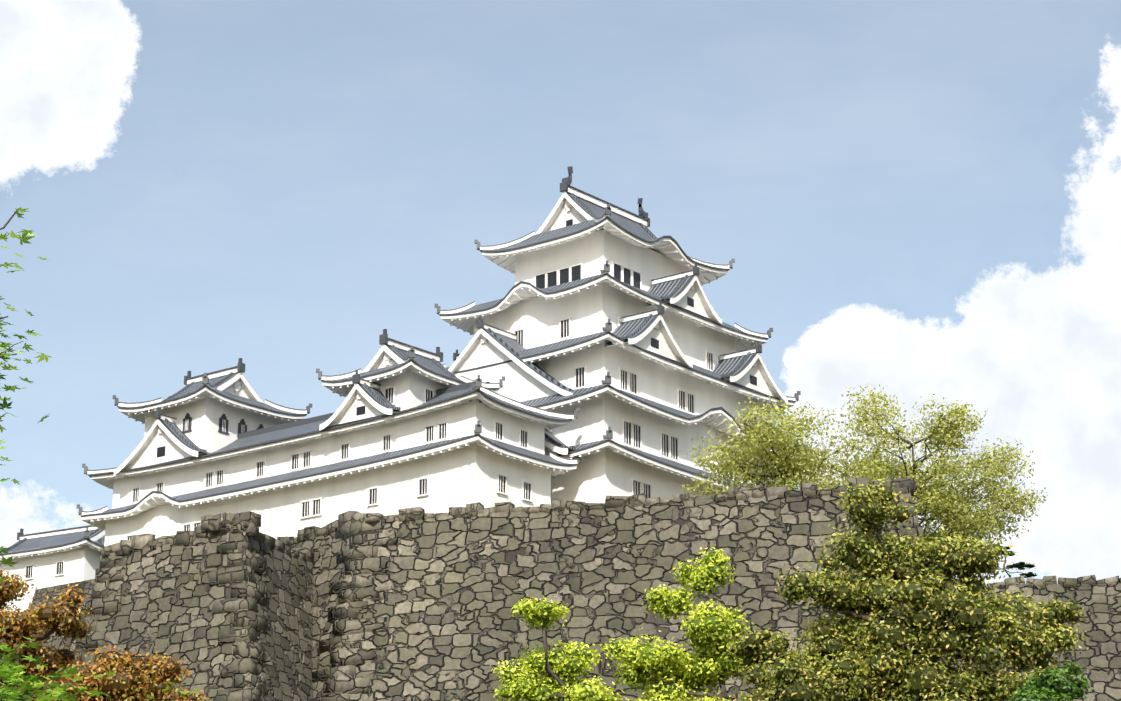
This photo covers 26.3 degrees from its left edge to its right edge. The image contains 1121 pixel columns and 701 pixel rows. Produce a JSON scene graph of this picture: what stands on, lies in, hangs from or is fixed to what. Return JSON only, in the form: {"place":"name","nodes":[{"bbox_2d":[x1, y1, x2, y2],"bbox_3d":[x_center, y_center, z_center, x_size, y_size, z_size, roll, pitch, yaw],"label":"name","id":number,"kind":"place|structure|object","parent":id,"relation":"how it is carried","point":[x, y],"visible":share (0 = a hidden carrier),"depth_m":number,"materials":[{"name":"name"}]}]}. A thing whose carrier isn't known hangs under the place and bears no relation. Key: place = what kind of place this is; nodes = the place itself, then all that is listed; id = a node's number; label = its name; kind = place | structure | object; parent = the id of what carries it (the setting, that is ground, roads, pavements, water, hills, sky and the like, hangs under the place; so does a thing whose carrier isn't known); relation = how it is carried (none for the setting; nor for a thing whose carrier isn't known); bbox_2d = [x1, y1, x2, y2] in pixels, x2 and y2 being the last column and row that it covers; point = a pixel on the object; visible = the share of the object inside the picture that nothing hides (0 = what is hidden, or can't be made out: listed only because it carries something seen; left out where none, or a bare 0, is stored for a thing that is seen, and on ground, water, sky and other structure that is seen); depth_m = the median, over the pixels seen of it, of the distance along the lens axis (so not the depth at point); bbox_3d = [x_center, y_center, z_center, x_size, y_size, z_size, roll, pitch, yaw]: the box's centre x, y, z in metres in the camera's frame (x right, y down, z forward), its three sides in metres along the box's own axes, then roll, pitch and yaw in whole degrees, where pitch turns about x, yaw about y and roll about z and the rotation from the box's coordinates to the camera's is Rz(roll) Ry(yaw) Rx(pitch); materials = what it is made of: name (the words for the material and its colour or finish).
{"place":"outdoors","nodes":[
{"label":"outdoors","id":0,"kind":"place"},
{"bbox_2d":[0,207,51,582],"bbox_3d":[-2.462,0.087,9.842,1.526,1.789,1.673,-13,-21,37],"label":"maple","id":1,"kind":"object","parent":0,"point":[23,239],"depth_m":9.92,"materials":[{"name":"green plant"}]},
{"bbox_2d":[0,567,95,700],"bbox_3d":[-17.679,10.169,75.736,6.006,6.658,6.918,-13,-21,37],"label":"orange tree","id":2,"kind":"object","parent":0,"point":[62,618],"depth_m":75.49,"materials":[{"name":"orange plant"}]},
{"bbox_2d":[0,0,1120,585],"label":"sky","id":3,"kind":"structure","parent":0,"point":[915,198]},
{"label":"ground","id":4,"kind":"structure","parent":0,"visible":0},
{"bbox_2d":[0,628,199,700],"bbox_3d":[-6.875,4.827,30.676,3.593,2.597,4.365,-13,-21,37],"label":"maple","id":5,"kind":"object","parent":4,"relation":"on","point":[8,671],"depth_m":30.42,"materials":[{"name":"green plant"}]},
{"bbox_2d":[28,642,212,700],"bbox_3d":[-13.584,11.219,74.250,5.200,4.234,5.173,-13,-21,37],"label":"shrub","id":6,"kind":"object","parent":4,"relation":"on","point":[135,679],"depth_m":73.83,"materials":[{"name":"orange plant"}]},
{"bbox_2d":[490,594,627,700],"bbox_3d":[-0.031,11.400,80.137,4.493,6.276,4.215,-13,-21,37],"label":"young tree","id":7,"kind":"object","parent":4,"relation":"on","point":[567,662],"depth_m":80.10,"materials":[{"name":"green plant"}]},
{"bbox_2d":[1,477,1120,700],"bbox_3d":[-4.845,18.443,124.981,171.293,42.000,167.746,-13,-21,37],"label":"stone walls","id":8,"kind":"structure","parent":4,"relation":"on","point":[415,603],"depth_m":102.41,"materials":[{"name":"grey stone"}]},
{"bbox_2d":[0,525,104,612],"bbox_3d":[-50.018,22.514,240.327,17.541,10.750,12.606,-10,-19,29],"label":"building","id":9,"kind":"structure","parent":8,"relation":"on","point":[56,557],"depth_m":235.72,"materials":[{"name":"paint"}]},
{"bbox_2d":[77,329,580,545],"bbox_3d":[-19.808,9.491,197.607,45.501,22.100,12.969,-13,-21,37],"label":"wing","id":10,"kind":"structure","parent":8,"relation":"on","point":[403,425],"depth_m":190.82,"materials":[{"name":"white paint"}]},
{"bbox_2d":[435,166,827,503],"bbox_3d":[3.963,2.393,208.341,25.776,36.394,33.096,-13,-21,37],"label":"castle keep","id":11,"kind":"structure","parent":8,"relation":"on","point":[604,317],"depth_m":200.16,"materials":[{"name":"paint"}]},
{"bbox_2d":[600,547,770,700],"bbox_3d":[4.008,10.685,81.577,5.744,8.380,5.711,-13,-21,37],"label":"young tree","id":12,"kind":"object","parent":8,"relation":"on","point":[680,667],"depth_m":80.96,"materials":[{"name":"green plant"}]},
{"bbox_2d":[681,394,895,495],"bbox_3d":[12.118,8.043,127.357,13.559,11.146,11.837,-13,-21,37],"label":"pale tree","id":13,"kind":"object","parent":8,"relation":"on","point":[779,437],"depth_m":126.41,"materials":[{"name":"green plant"}]},
{"bbox_2d":[719,479,1088,700],"bbox_3d":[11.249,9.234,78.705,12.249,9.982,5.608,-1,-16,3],"label":"olive tree","id":14,"kind":"object","parent":8,"relation":"on","point":[932,604],"depth_m":78.09,"materials":[{"name":"green plant"}]},
{"bbox_2d":[774,384,1047,579],"bbox_3d":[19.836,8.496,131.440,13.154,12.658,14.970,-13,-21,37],"label":"pale tree","id":15,"kind":"object","parent":8,"relation":"on","point":[946,501],"depth_m":129.27,"materials":[{"name":"green plant"}]},
{"bbox_2d":[990,546,1036,577],"bbox_3d":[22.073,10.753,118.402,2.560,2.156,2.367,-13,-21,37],"label":"pine","id":16,"kind":"object","parent":8,"relation":"on","point":[1020,565],"depth_m":118.25,"materials":[{"name":"green plant"}]},
{"bbox_2d":[1005,660,1093,700],"bbox_3d":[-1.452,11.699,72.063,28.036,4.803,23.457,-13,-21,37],"label":"shrubs","id":17,"kind":"object","parent":8,"relation":"on","point":[1046,683],"depth_m":72.07,"materials":[{"name":"green plant"}]}
]}

